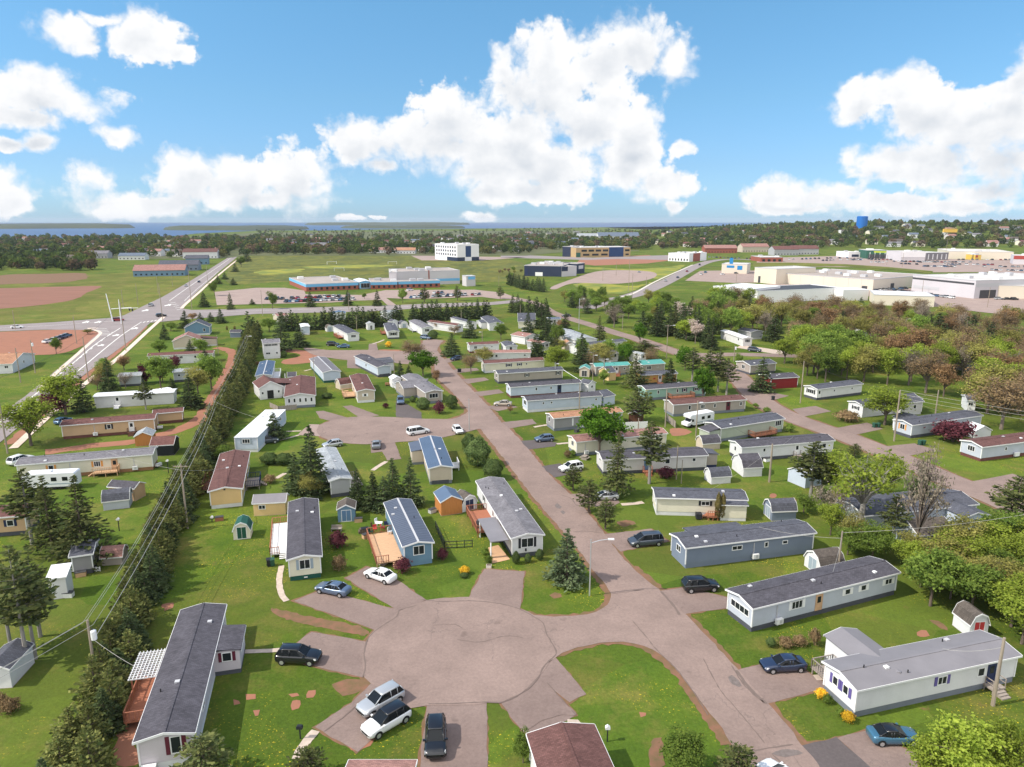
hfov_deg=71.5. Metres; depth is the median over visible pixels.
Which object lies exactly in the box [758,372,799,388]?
red building
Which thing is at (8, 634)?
pine tree
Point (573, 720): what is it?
garden path
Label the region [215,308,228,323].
spruce tree
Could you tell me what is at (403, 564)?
shrub
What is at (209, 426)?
hedge conifer
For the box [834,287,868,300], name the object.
white warehouse building
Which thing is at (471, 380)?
driveway
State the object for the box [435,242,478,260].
office building
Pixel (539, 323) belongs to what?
spruce tree
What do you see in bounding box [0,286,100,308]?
ploughed field
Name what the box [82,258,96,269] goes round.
tree
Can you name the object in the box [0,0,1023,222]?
sky
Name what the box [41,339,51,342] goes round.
parked car
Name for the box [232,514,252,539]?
garden shed
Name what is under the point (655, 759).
dirt patch
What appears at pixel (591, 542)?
street lamp
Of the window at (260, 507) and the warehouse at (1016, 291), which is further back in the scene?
the warehouse at (1016, 291)
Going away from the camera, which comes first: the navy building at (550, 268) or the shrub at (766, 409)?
the shrub at (766, 409)
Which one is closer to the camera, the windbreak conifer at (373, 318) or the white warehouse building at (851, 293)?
the windbreak conifer at (373, 318)
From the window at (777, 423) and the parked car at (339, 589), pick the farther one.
the window at (777, 423)
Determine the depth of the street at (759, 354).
249.53 m
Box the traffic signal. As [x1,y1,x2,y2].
[106,294,131,321]
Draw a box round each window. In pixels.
[3,519,16,526]
[46,465,55,469]
[91,461,102,466]
[105,424,112,428]
[164,735,186,754]
[221,651,231,661]
[240,439,251,443]
[258,505,265,509]
[296,558,313,569]
[361,283,369,287]
[413,545,424,555]
[429,393,437,397]
[518,537,535,547]
[676,543,680,552]
[699,501,711,505]
[731,597,748,617]
[732,545,742,550]
[775,420,781,425]
[789,598,805,610]
[806,388,814,393]
[829,672,840,688]
[839,680,851,699]
[842,587,852,595]
[858,583,868,591]
[868,254,885,258]
[882,577,894,585]
[898,423,906,429]
[934,674,950,686]
[967,444,974,451]
[977,667,985,676]
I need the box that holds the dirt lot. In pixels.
[0,330,97,354]
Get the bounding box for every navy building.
[524,261,572,276]
[547,262,584,273]
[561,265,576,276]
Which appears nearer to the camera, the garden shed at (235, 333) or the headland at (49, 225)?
the garden shed at (235, 333)
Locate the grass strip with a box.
[753,263,932,272]
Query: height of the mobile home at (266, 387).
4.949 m
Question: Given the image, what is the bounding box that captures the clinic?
[668,251,706,261]
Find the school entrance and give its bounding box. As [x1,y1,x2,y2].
[353,278,370,288]
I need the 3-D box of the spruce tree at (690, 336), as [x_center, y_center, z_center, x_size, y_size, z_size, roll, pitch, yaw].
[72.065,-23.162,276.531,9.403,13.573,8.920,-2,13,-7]
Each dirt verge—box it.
[4,326,146,444]
[291,591,392,629]
[296,631,367,678]
[311,683,374,753]
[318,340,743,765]
[344,566,425,603]
[417,706,488,766]
[469,568,525,606]
[495,450,562,530]
[499,678,577,732]
[510,429,569,492]
[528,557,610,616]
[555,658,585,703]
[558,642,655,655]
[604,528,669,551]
[632,339,1023,508]
[632,566,806,744]
[651,652,730,744]
[667,587,726,613]
[750,664,822,702]
[804,737,841,744]
[834,729,918,764]
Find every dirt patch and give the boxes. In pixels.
[113,722,138,766]
[161,603,173,610]
[246,694,255,699]
[253,710,259,715]
[271,608,368,635]
[291,700,300,709]
[306,690,315,697]
[332,679,369,695]
[348,739,373,749]
[550,592,561,597]
[617,520,635,526]
[649,737,665,766]
[670,428,690,435]
[917,630,929,636]
[930,620,947,629]
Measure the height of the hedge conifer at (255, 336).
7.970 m
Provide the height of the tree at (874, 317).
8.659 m
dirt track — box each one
[45,347,235,454]
[280,349,315,363]
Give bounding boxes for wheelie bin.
[266,557,270,566]
[270,557,274,565]
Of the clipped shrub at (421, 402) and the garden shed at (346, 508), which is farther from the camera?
the clipped shrub at (421, 402)
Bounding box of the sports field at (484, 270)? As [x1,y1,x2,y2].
[224,256,529,283]
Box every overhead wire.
[0,344,242,668]
[1,342,242,668]
[2,265,203,376]
[2,336,248,676]
[97,347,245,633]
[843,515,1019,532]
[903,394,1018,414]
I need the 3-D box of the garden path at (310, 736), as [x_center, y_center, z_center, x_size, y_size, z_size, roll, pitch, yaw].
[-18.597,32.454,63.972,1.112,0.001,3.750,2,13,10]
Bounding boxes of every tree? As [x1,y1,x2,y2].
[0,395,62,445]
[0,468,54,544]
[0,545,56,646]
[0,559,24,641]
[0,561,58,659]
[6,256,15,267]
[12,262,21,267]
[14,257,28,267]
[19,475,78,554]
[20,555,59,637]
[31,363,87,414]
[34,261,44,269]
[39,392,71,415]
[40,474,122,569]
[41,260,50,268]
[49,337,62,352]
[50,256,63,267]
[56,261,65,269]
[65,258,81,269]
[69,375,95,414]
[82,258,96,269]
[82,329,92,333]
[86,372,104,388]
[88,361,114,380]
[94,358,112,369]
[97,357,121,391]
[115,372,133,387]
[116,355,133,369]
[133,381,155,409]
[137,363,152,382]
[139,354,178,387]
[151,339,167,351]
[159,323,170,339]
[165,322,176,329]
[166,377,180,392]
[168,728,236,766]
[169,355,180,368]
[175,374,206,409]
[177,310,190,328]
[180,365,210,393]
[184,339,195,350]
[187,313,196,319]
[191,337,209,350]
[194,352,224,389]
[198,292,210,306]
[205,312,214,321]
[207,280,218,295]
[213,444,232,456]
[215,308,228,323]
[220,272,227,279]
[226,293,235,309]
[236,257,245,266]
[240,311,250,335]
[244,251,251,260]
[248,317,261,338]
[260,318,279,331]
[265,291,277,308]
[266,412,289,440]
[271,312,292,350]
[279,452,304,496]
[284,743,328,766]
[285,425,331,499]
[289,325,311,347]
[297,471,324,497]
[304,292,315,306]
[342,290,353,305]
[348,468,365,510]
[359,472,381,512]
[370,476,394,514]
[372,291,382,305]
[384,458,406,508]
[395,362,403,380]
[397,289,407,299]
[397,457,425,509]
[399,339,428,353]
[405,349,438,375]
[405,365,411,373]
[419,288,429,302]
[432,370,440,383]
[440,333,461,356]
[449,325,459,333]
[453,286,461,300]
[459,352,481,373]
[460,318,477,338]
[474,346,493,359]
[493,322,506,339]
[496,287,504,295]
[511,726,530,762]
[521,311,535,333]
[530,332,546,357]
[533,303,549,328]
[539,318,549,340]
[541,528,588,592]
[543,345,571,365]
[546,320,561,344]
[547,334,561,353]
[549,324,564,338]
[557,337,566,349]
[559,289,569,301]
[560,313,572,329]
[562,465,583,490]
[564,289,579,296]
[567,292,578,307]
[571,333,591,363]
[572,343,590,372]
[572,478,602,511]
[573,294,582,304]
[573,337,589,348]
[575,401,633,450]
[576,284,587,293]
[580,296,586,309]
[581,300,592,313]
[582,350,599,365]
[586,288,597,295]
[587,342,608,360]
[590,292,602,309]
[590,297,603,310]
[593,316,608,340]
[594,497,617,528]
[596,286,606,295]
[596,346,615,361]
[597,369,609,380]
[598,431,636,495]
[601,338,617,350]
[602,294,608,306]
[603,303,624,327]
[604,309,619,323]
[606,300,625,311]
[613,296,627,303]
[615,343,635,356]
[617,343,632,361]
[617,353,651,388]
[620,339,635,357]
[622,295,631,304]
[622,303,636,318]
[622,387,655,416]
[630,299,639,310]
[631,312,651,329]
[631,421,670,483]
[633,321,647,339]
[633,340,658,352]
[636,302,651,312]
[643,288,652,301]
[643,347,659,359]
[645,313,654,324]
[647,304,666,335]
[648,295,661,302]
[653,291,660,296]
[653,301,666,332]
[656,297,672,314]
[659,722,709,766]
[660,291,672,301]
[661,358,677,382]
[663,307,673,334]
[665,304,680,333]
[667,301,677,322]
[670,297,679,304]
[673,304,689,324]
[674,301,692,313]
[674,304,691,338]
[674,344,692,370]
[675,316,694,340]
[679,347,704,380]
[683,303,693,318]
[684,307,705,340]
[688,318,704,342]
[690,305,709,322]
[691,298,708,308]
[692,302,712,309]
[692,364,718,396]
[698,347,722,391]
[699,314,713,348]
[700,309,721,337]
[703,318,719,350]
[704,294,715,303]
[706,291,735,307]
[707,282,728,295]
[707,297,725,314]
[709,349,733,391]
[710,312,722,333]
[713,306,727,328]
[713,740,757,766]
[714,287,738,301]
[715,358,741,394]
[720,305,744,330]
[724,298,738,326]
[730,286,745,298]
[734,353,744,360]
[735,295,749,308]
[736,309,753,328]
[738,286,759,301]
[740,304,769,328]
[747,294,754,307]
[747,356,776,393]
[754,294,773,319]
[756,310,774,332]
[757,302,778,329]
[759,315,789,342]
[769,334,797,363]
[772,301,793,326]
[773,297,792,323]
[784,324,817,345]
[785,295,801,305]
[785,320,803,335]
[786,304,813,323]
[787,291,804,301]
[787,324,813,336]
[787,441,840,495]
[791,299,803,309]
[791,492,818,512]
[792,342,818,375]
[793,335,806,362]
[795,303,812,312]
[795,339,806,366]
[797,333,838,372]
[805,344,826,378]
[806,300,826,310]
[807,296,829,307]
[808,306,818,320]
[808,313,831,325]
[808,346,844,381]
[809,453,835,498]
[809,481,855,524]
[810,326,828,340]
[813,307,839,324]
[813,324,831,331]
[814,319,830,330]
[815,331,848,342]
[816,502,849,535]
[817,445,876,486]
[822,335,848,371]
[824,294,844,306]
[824,448,915,529]
[828,322,851,334]
[830,315,854,329]
[831,481,854,496]
[833,511,870,534]
[834,524,863,554]
[835,298,850,310]
[836,340,857,374]
[837,329,879,347]
[837,346,860,379]
[838,333,861,370]
[840,302,857,317]
[841,299,864,311]
[844,343,886,381]
[845,311,863,329]
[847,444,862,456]
[848,339,866,349]
[852,314,875,333]
[854,306,865,315]
[856,308,876,318]
[857,518,903,556]
[858,315,880,334]
[859,304,874,313]
[860,340,888,372]
[860,382,915,424]
[863,314,881,322]
[867,301,880,308]
[868,315,902,334]
[868,321,895,338]
[868,337,887,349]
[868,454,915,491]
[870,523,894,531]
[872,301,889,311]
[874,332,896,351]
[875,346,907,384]
[875,494,914,542]
[876,308,890,320]
[880,332,916,367]
[883,311,905,323]
[886,326,915,337]
[890,299,910,316]
[890,539,927,565]
[894,347,926,384]
[894,528,929,554]
[895,441,955,537]
[896,342,930,381]
[897,317,916,331]
[897,332,921,345]
[899,326,944,352]
[899,728,964,766]
[900,545,969,606]
[902,308,916,321]
[902,551,927,587]
[904,347,952,392]
[904,461,932,496]
[908,314,933,331]
[909,296,932,313]
[913,305,931,316]
[915,299,932,314]
[915,326,940,339]
[916,530,983,560]
[916,708,1023,766]
[921,322,951,339]
[923,418,977,441]
[924,341,961,374]
[924,550,962,587]
[926,525,967,545]
[927,512,993,541]
[928,339,954,353]
[929,312,946,321]
[930,362,965,396]
[932,316,959,332]
[932,534,996,562]
[933,312,950,333]
[934,303,957,318]
[935,330,968,345]
[944,308,962,331]
[946,562,969,598]
[949,316,983,340]
[949,332,990,373]
[950,559,1015,606]
[951,304,966,327]
[952,311,970,327]
[953,311,971,326]
[955,316,972,344]
[955,344,978,375]
[957,360,1022,413]
[958,337,998,363]
[961,555,990,594]
[963,360,984,396]
[964,311,984,323]
[964,373,1023,429]
[965,350,1023,397]
[967,357,1022,408]
[968,314,982,328]
[968,350,1005,366]
[969,332,994,347]
[971,546,1023,565]
[972,554,1023,605]
[973,323,987,338]
[974,524,1004,539]
[974,532,999,550]
[976,517,1023,547]
[977,552,1004,566]
[978,507,1023,532]
[978,712,1023,766]
[980,311,1001,333]
[980,339,1009,352]
[980,571,1023,626]
[982,345,1010,356]
[984,322,997,338]
[984,475,1023,514]
[984,531,1023,566]
[986,335,1018,353]
[987,592,1023,644]
[991,307,1019,324]
[991,323,1009,336]
[995,324,1023,345]
[996,336,1015,342]
[998,304,1023,321]
[998,311,1022,327]
[1002,346,1023,356]
[1003,320,1023,331]
[1006,364,1023,413]
[1009,342,1023,356]
[1010,352,1023,363]
[1010,373,1023,400]
[1011,362,1023,404]
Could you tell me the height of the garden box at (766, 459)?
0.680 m
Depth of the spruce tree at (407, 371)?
207.84 m
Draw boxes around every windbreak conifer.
[278,312,286,329]
[282,313,292,329]
[286,310,295,330]
[292,313,302,329]
[300,314,308,322]
[303,313,313,329]
[310,312,319,329]
[317,311,325,329]
[318,306,329,329]
[326,308,335,324]
[327,307,338,325]
[334,312,343,324]
[338,311,346,324]
[343,312,355,328]
[348,308,358,326]
[353,305,362,327]
[358,307,368,327]
[368,309,378,326]
[373,309,381,325]
[376,310,383,326]
[381,305,388,326]
[389,310,394,319]
[391,305,400,320]
[396,305,406,320]
[407,304,416,322]
[407,307,419,321]
[415,307,423,321]
[418,302,428,321]
[418,307,427,321]
[423,303,433,319]
[429,300,436,320]
[432,299,442,320]
[437,304,444,320]
[442,302,451,319]
[450,303,457,316]
[454,302,460,317]
[459,303,467,318]
[463,302,470,318]
[468,302,477,318]
[473,299,481,318]
[480,300,487,317]
[482,300,492,315]
[507,295,516,312]
[510,273,516,285]
[513,293,522,312]
[516,276,521,287]
[517,299,524,312]
[519,274,526,288]
[523,296,532,312]
[524,277,529,289]
[529,279,535,290]
[532,297,540,315]
[534,277,538,290]
[536,278,541,291]
[540,277,546,291]
[542,304,552,318]
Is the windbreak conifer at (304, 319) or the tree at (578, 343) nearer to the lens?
the tree at (578, 343)
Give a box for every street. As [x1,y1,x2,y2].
[304,339,440,363]
[316,340,819,766]
[515,297,1023,514]
[699,353,799,357]
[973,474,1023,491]
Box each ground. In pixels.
[0,222,1023,766]
[0,273,88,284]
[3,230,638,258]
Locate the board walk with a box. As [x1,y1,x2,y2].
[488,545,509,562]
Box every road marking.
[3,328,119,419]
[78,322,140,370]
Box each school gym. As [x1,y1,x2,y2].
[389,266,459,283]
[389,269,396,278]
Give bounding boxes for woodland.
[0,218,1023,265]
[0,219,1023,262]
[0,219,1023,266]
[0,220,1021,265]
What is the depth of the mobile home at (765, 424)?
154.10 m
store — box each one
[751,255,782,261]
[753,284,842,302]
[836,250,859,257]
[859,248,886,258]
[869,290,934,306]
[886,250,925,260]
[918,250,948,259]
[966,253,980,259]
[1010,254,1023,263]
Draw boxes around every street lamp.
[589,538,613,595]
[695,401,702,435]
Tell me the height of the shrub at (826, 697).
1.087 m
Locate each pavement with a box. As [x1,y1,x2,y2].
[8,316,165,448]
[41,328,101,385]
[180,260,235,307]
[621,265,691,296]
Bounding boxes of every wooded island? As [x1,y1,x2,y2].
[163,225,308,230]
[341,225,464,228]
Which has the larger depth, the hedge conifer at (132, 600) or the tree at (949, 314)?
the tree at (949, 314)
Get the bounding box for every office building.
[435,242,478,260]
[562,245,583,256]
[571,246,630,256]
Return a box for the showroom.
[721,258,750,273]
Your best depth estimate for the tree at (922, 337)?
222.68 m
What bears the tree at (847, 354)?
on the ground at (620, 684)
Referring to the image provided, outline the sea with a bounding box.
[0,223,773,239]
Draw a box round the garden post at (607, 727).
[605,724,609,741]
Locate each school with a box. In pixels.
[289,275,358,291]
[369,278,397,288]
[397,278,439,288]
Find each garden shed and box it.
[0,638,34,688]
[45,562,73,599]
[99,544,128,565]
[101,487,132,510]
[106,479,145,500]
[133,427,155,446]
[149,435,179,455]
[229,329,242,337]
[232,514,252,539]
[252,493,288,515]
[287,372,296,377]
[325,324,332,331]
[335,377,351,389]
[336,497,355,521]
[365,321,374,329]
[388,319,397,326]
[388,374,401,387]
[398,320,407,327]
[433,485,462,515]
[457,489,477,512]
[562,339,572,350]
[579,364,590,376]
[581,378,595,391]
[597,389,615,405]
[598,366,616,380]
[629,409,643,421]
[695,434,720,448]
[703,466,731,484]
[731,453,763,476]
[763,498,797,520]
[787,465,820,487]
[803,547,844,568]
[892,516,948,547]
[952,600,990,632]
[968,422,992,437]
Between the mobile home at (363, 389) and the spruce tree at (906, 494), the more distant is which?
the mobile home at (363, 389)
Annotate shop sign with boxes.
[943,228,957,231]
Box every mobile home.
[0,352,34,373]
[0,503,39,536]
[14,446,157,476]
[59,413,158,438]
[93,388,176,408]
[118,371,143,386]
[122,603,245,766]
[147,350,214,363]
[152,407,183,423]
[172,367,199,381]
[201,449,266,508]
[234,409,285,451]
[252,375,291,399]
[255,360,280,378]
[269,497,322,580]
[272,313,288,321]
[284,375,315,407]
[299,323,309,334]
[309,356,340,382]
[316,446,362,497]
[333,310,345,318]
[333,324,358,341]
[341,373,375,402]
[345,759,417,766]
[354,354,394,376]
[366,498,434,567]
[380,310,396,317]
[380,322,399,338]
[392,373,442,403]
[407,319,433,334]
[408,435,459,484]
[427,320,463,332]
[450,316,476,328]
[466,476,544,556]
[467,341,499,352]
[475,349,530,361]
[476,315,503,330]
[481,357,543,372]
[493,366,563,383]
[500,340,517,349]
[505,379,581,397]
[510,331,538,343]
[517,313,535,327]
[521,391,602,411]
[526,339,549,350]
[526,722,613,766]
[545,407,623,430]
[546,317,560,325]
[559,328,596,342]
[567,427,667,455]
[568,338,626,354]
[590,361,630,376]
[595,447,718,476]
[599,350,618,361]
[629,350,645,360]
[632,359,665,370]
[636,369,677,384]
[637,381,705,399]
[651,487,748,520]
[663,394,746,416]
[669,519,816,567]
[698,412,784,440]
[720,329,752,345]
[725,556,900,631]
[728,433,835,459]
[735,359,776,374]
[737,327,763,339]
[803,380,863,399]
[811,627,1022,716]
[836,488,990,530]
[847,397,922,417]
[892,410,983,437]
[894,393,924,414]
[959,432,1023,460]
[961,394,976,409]
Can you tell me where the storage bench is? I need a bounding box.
[331,525,341,531]
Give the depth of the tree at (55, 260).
690.61 m
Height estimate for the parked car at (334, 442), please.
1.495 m
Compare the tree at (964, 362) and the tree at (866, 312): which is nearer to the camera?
the tree at (964, 362)
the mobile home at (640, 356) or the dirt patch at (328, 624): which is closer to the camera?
the dirt patch at (328, 624)
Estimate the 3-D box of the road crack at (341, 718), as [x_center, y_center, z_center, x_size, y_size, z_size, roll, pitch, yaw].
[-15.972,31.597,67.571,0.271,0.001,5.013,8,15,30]
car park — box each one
[215,288,517,304]
[501,255,667,259]
[550,270,656,288]
[685,270,754,282]
[757,256,1023,272]
[762,284,1023,313]
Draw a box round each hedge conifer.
[35,757,52,766]
[38,703,105,761]
[43,732,76,766]
[59,763,73,766]
[65,724,120,766]
[67,653,120,711]
[68,730,113,765]
[70,696,113,753]
[81,674,131,707]
[83,642,112,683]
[83,644,121,683]
[90,687,128,739]
[92,619,121,650]
[96,664,130,718]
[99,629,125,652]
[101,601,145,631]
[104,658,136,695]
[108,575,134,611]
[108,647,137,680]
[109,603,143,629]
[112,628,149,667]
[115,607,154,654]
[116,554,145,593]
[118,586,153,628]
[123,549,144,573]
[124,587,157,624]
[125,563,153,603]
[130,611,150,645]
[134,571,165,605]
[136,534,150,556]
[137,511,172,546]
[137,542,160,564]
[139,546,148,565]
[140,514,154,539]
[140,551,172,599]
[142,522,153,540]
[143,543,174,591]
[145,545,174,575]
[146,531,176,560]
[148,492,173,519]
[149,529,174,567]
[152,507,170,529]
[158,507,172,519]
[160,513,182,537]
[161,522,179,544]
[162,481,173,505]
[162,529,181,556]
[163,483,175,493]
[166,465,185,487]
[168,497,192,529]
[171,481,191,509]
[173,494,195,523]
[175,463,193,486]
[176,485,199,520]
[181,476,201,495]
[182,450,195,465]
[183,477,199,511]
[184,459,207,482]
[186,473,204,494]
[187,431,204,452]
[189,465,204,484]
[190,443,197,457]
[191,438,201,451]
[191,450,212,468]
[194,455,213,476]
[195,460,208,479]
[196,432,216,464]
[197,417,207,431]
[198,423,206,435]
[200,443,214,473]
[203,403,215,422]
[203,425,222,449]
[204,428,219,455]
[206,443,218,459]
[211,411,229,440]
[212,402,220,411]
[212,414,231,438]
[212,425,226,444]
[217,399,231,417]
[217,400,234,419]
[219,373,232,393]
[220,407,232,426]
[221,380,236,393]
[221,412,233,429]
[222,393,235,412]
[223,390,239,415]
[229,391,241,406]
[230,382,243,401]
[230,387,243,404]
[231,377,247,399]
[233,344,244,359]
[234,372,247,387]
[236,364,249,385]
[238,377,249,392]
[243,346,256,362]
[243,349,255,362]
[243,354,254,369]
[243,358,254,374]
[244,342,257,358]
[245,337,257,354]
[249,330,259,345]
[250,336,258,349]
[253,322,260,336]
[256,320,263,332]
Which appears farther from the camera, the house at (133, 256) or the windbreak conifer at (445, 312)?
the house at (133, 256)
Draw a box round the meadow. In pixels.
[0,273,195,324]
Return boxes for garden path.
[245,648,278,652]
[276,565,288,601]
[292,730,318,758]
[371,461,386,469]
[567,719,580,722]
[621,501,643,505]
[813,675,822,679]
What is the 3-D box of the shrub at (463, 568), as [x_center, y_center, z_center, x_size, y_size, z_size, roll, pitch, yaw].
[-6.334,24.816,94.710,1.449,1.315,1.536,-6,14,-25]
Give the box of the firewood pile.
[358,526,368,533]
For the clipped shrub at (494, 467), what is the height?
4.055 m
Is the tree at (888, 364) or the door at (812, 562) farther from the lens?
the tree at (888, 364)
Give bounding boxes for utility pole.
[0,405,8,453]
[15,348,20,382]
[30,340,35,372]
[82,338,88,380]
[86,620,96,680]
[120,303,125,349]
[173,464,188,528]
[665,391,666,426]
[676,447,677,479]
[768,444,772,481]
[800,361,804,402]
[838,531,842,561]
[893,390,900,440]
[935,390,938,413]
[990,637,1005,706]
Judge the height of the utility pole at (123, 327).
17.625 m
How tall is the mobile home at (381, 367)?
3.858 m
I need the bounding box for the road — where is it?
[0,257,519,441]
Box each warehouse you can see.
[713,283,780,299]
[754,266,815,283]
[786,269,914,290]
[911,271,1023,298]
[997,285,1023,298]
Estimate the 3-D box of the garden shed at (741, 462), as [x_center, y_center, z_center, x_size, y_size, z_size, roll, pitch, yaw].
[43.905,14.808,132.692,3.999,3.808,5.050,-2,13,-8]
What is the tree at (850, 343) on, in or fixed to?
on the ground at (620, 684)
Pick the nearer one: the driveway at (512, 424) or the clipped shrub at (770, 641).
the clipped shrub at (770, 641)
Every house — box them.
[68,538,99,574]
[91,250,112,257]
[118,253,148,259]
[132,264,188,276]
[147,249,164,255]
[158,260,200,270]
[182,248,219,257]
[185,255,209,263]
[261,338,280,358]
[369,247,412,252]
[397,248,416,253]
[577,233,596,236]
[596,232,638,237]
[701,245,736,252]
[737,243,769,251]
[768,246,798,254]
[790,245,818,254]
[887,242,900,246]
[907,233,918,237]
[910,241,925,246]
[944,234,955,238]
[999,226,1008,230]
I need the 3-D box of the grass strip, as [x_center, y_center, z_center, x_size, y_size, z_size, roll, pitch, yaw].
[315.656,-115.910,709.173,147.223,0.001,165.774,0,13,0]
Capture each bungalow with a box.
[172,331,217,349]
[184,319,211,334]
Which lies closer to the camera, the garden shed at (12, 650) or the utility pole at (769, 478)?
the garden shed at (12, 650)
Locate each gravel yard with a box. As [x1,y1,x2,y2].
[413,256,523,259]
[578,255,667,265]
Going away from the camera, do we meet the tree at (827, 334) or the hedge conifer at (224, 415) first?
the hedge conifer at (224, 415)
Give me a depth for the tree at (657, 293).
389.78 m
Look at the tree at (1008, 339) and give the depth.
230.98 m
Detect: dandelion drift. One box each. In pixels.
[254,269,304,274]
[304,265,392,268]
[574,282,651,293]
[585,265,684,278]
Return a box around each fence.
[269,402,296,409]
[435,521,472,548]
[623,421,647,428]
[666,415,675,427]
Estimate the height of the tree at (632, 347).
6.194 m
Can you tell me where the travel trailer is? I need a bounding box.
[21,468,81,489]
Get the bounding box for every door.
[111,459,117,468]
[114,396,119,404]
[128,422,134,430]
[236,526,246,539]
[267,390,273,398]
[341,510,351,521]
[465,498,473,511]
[557,385,560,392]
[581,370,586,376]
[726,402,730,409]
[765,504,770,518]
[794,444,799,454]
[807,555,816,568]
[814,593,823,610]
[973,621,985,630]
[979,290,995,297]
[986,663,997,682]
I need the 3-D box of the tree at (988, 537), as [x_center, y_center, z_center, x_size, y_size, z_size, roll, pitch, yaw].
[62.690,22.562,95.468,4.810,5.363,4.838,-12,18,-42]
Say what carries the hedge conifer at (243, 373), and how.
on the ground at (620, 684)
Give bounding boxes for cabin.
[953,357,974,370]
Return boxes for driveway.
[295,592,398,629]
[297,632,366,676]
[298,424,319,435]
[316,411,346,420]
[316,684,376,751]
[343,405,378,416]
[346,567,425,610]
[347,360,358,367]
[368,343,377,349]
[370,442,400,459]
[396,402,421,418]
[420,703,487,766]
[454,368,478,372]
[462,377,487,383]
[469,569,524,608]
[475,389,503,395]
[489,405,515,410]
[501,678,574,732]
[503,419,536,428]
[522,440,556,448]
[539,658,585,701]
[542,463,581,476]
[571,493,619,505]
[605,529,667,550]
[662,588,726,613]
[737,345,784,353]
[739,664,823,702]
[767,393,787,399]
[793,406,829,416]
[802,737,869,766]
[838,731,917,766]
[839,423,881,433]
[887,443,931,455]
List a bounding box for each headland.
[0,223,134,228]
[304,222,469,224]
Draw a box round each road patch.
[523,702,575,729]
[728,675,741,686]
[772,749,801,756]
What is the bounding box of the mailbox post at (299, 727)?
[296,724,302,738]
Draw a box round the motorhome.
[681,409,714,427]
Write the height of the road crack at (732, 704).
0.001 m
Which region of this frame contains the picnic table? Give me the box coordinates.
[579,454,589,460]
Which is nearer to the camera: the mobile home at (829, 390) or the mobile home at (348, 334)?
the mobile home at (829, 390)
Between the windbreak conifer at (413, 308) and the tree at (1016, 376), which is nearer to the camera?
the tree at (1016, 376)
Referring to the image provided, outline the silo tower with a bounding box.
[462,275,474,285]
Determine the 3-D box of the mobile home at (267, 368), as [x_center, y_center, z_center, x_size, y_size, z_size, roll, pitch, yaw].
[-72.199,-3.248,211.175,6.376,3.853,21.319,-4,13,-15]
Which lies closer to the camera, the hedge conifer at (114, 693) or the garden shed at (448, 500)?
the hedge conifer at (114, 693)
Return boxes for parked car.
[6,454,33,464]
[10,325,23,328]
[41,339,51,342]
[53,417,72,423]
[113,317,123,320]
[265,435,278,442]
[274,643,321,666]
[314,580,351,597]
[321,438,342,446]
[326,341,339,345]
[337,344,349,347]
[356,679,404,717]
[360,698,411,739]
[363,567,396,584]
[371,440,381,448]
[396,395,404,404]
[406,425,429,435]
[420,334,431,339]
[423,713,447,758]
[450,355,461,360]
[452,424,463,433]
[494,400,511,406]
[534,433,553,442]
[558,460,583,471]
[597,490,618,500]
[627,530,663,547]
[681,575,719,593]
[747,346,761,351]
[756,758,788,766]
[759,653,807,674]
[866,722,919,747]
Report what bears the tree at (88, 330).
on the ground at (620, 684)
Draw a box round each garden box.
[62,590,74,597]
[75,569,86,577]
[215,515,223,521]
[354,516,361,522]
[362,532,370,538]
[428,507,436,513]
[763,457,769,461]
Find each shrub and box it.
[0,691,9,709]
[0,695,22,715]
[259,452,276,463]
[261,474,276,483]
[274,453,291,464]
[280,350,286,357]
[321,392,332,397]
[325,529,347,548]
[330,554,348,570]
[392,555,412,573]
[409,396,415,401]
[415,397,429,408]
[428,330,437,338]
[432,400,445,413]
[435,547,448,560]
[444,394,457,408]
[459,565,469,572]
[460,572,467,577]
[461,433,474,449]
[463,436,490,465]
[480,548,488,555]
[482,458,503,476]
[483,555,492,563]
[511,551,520,563]
[524,553,531,561]
[535,549,543,559]
[564,449,571,457]
[655,466,677,479]
[715,492,721,518]
[721,493,725,517]
[762,407,770,411]
[765,637,775,646]
[776,635,795,649]
[785,423,795,431]
[792,634,808,647]
[808,628,822,645]
[814,687,828,699]
[822,694,832,705]
[832,409,860,421]
[835,707,843,716]
[840,709,855,723]
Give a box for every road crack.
[325,706,355,730]
[362,605,415,676]
[422,599,556,703]
[457,635,517,641]
[547,683,575,714]
[633,621,707,714]
[660,591,679,614]
[703,659,763,741]
[731,665,763,702]
[735,670,766,703]
[753,744,792,750]
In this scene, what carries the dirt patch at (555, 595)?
on the ground at (620, 684)
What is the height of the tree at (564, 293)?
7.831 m
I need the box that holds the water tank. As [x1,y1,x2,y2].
[856,216,867,227]
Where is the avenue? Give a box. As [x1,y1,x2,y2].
[575,259,750,308]
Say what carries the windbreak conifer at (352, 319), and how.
on the ground at (620, 684)
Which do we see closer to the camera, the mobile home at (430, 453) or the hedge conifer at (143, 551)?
the hedge conifer at (143, 551)
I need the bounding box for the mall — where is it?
[937,248,1013,259]

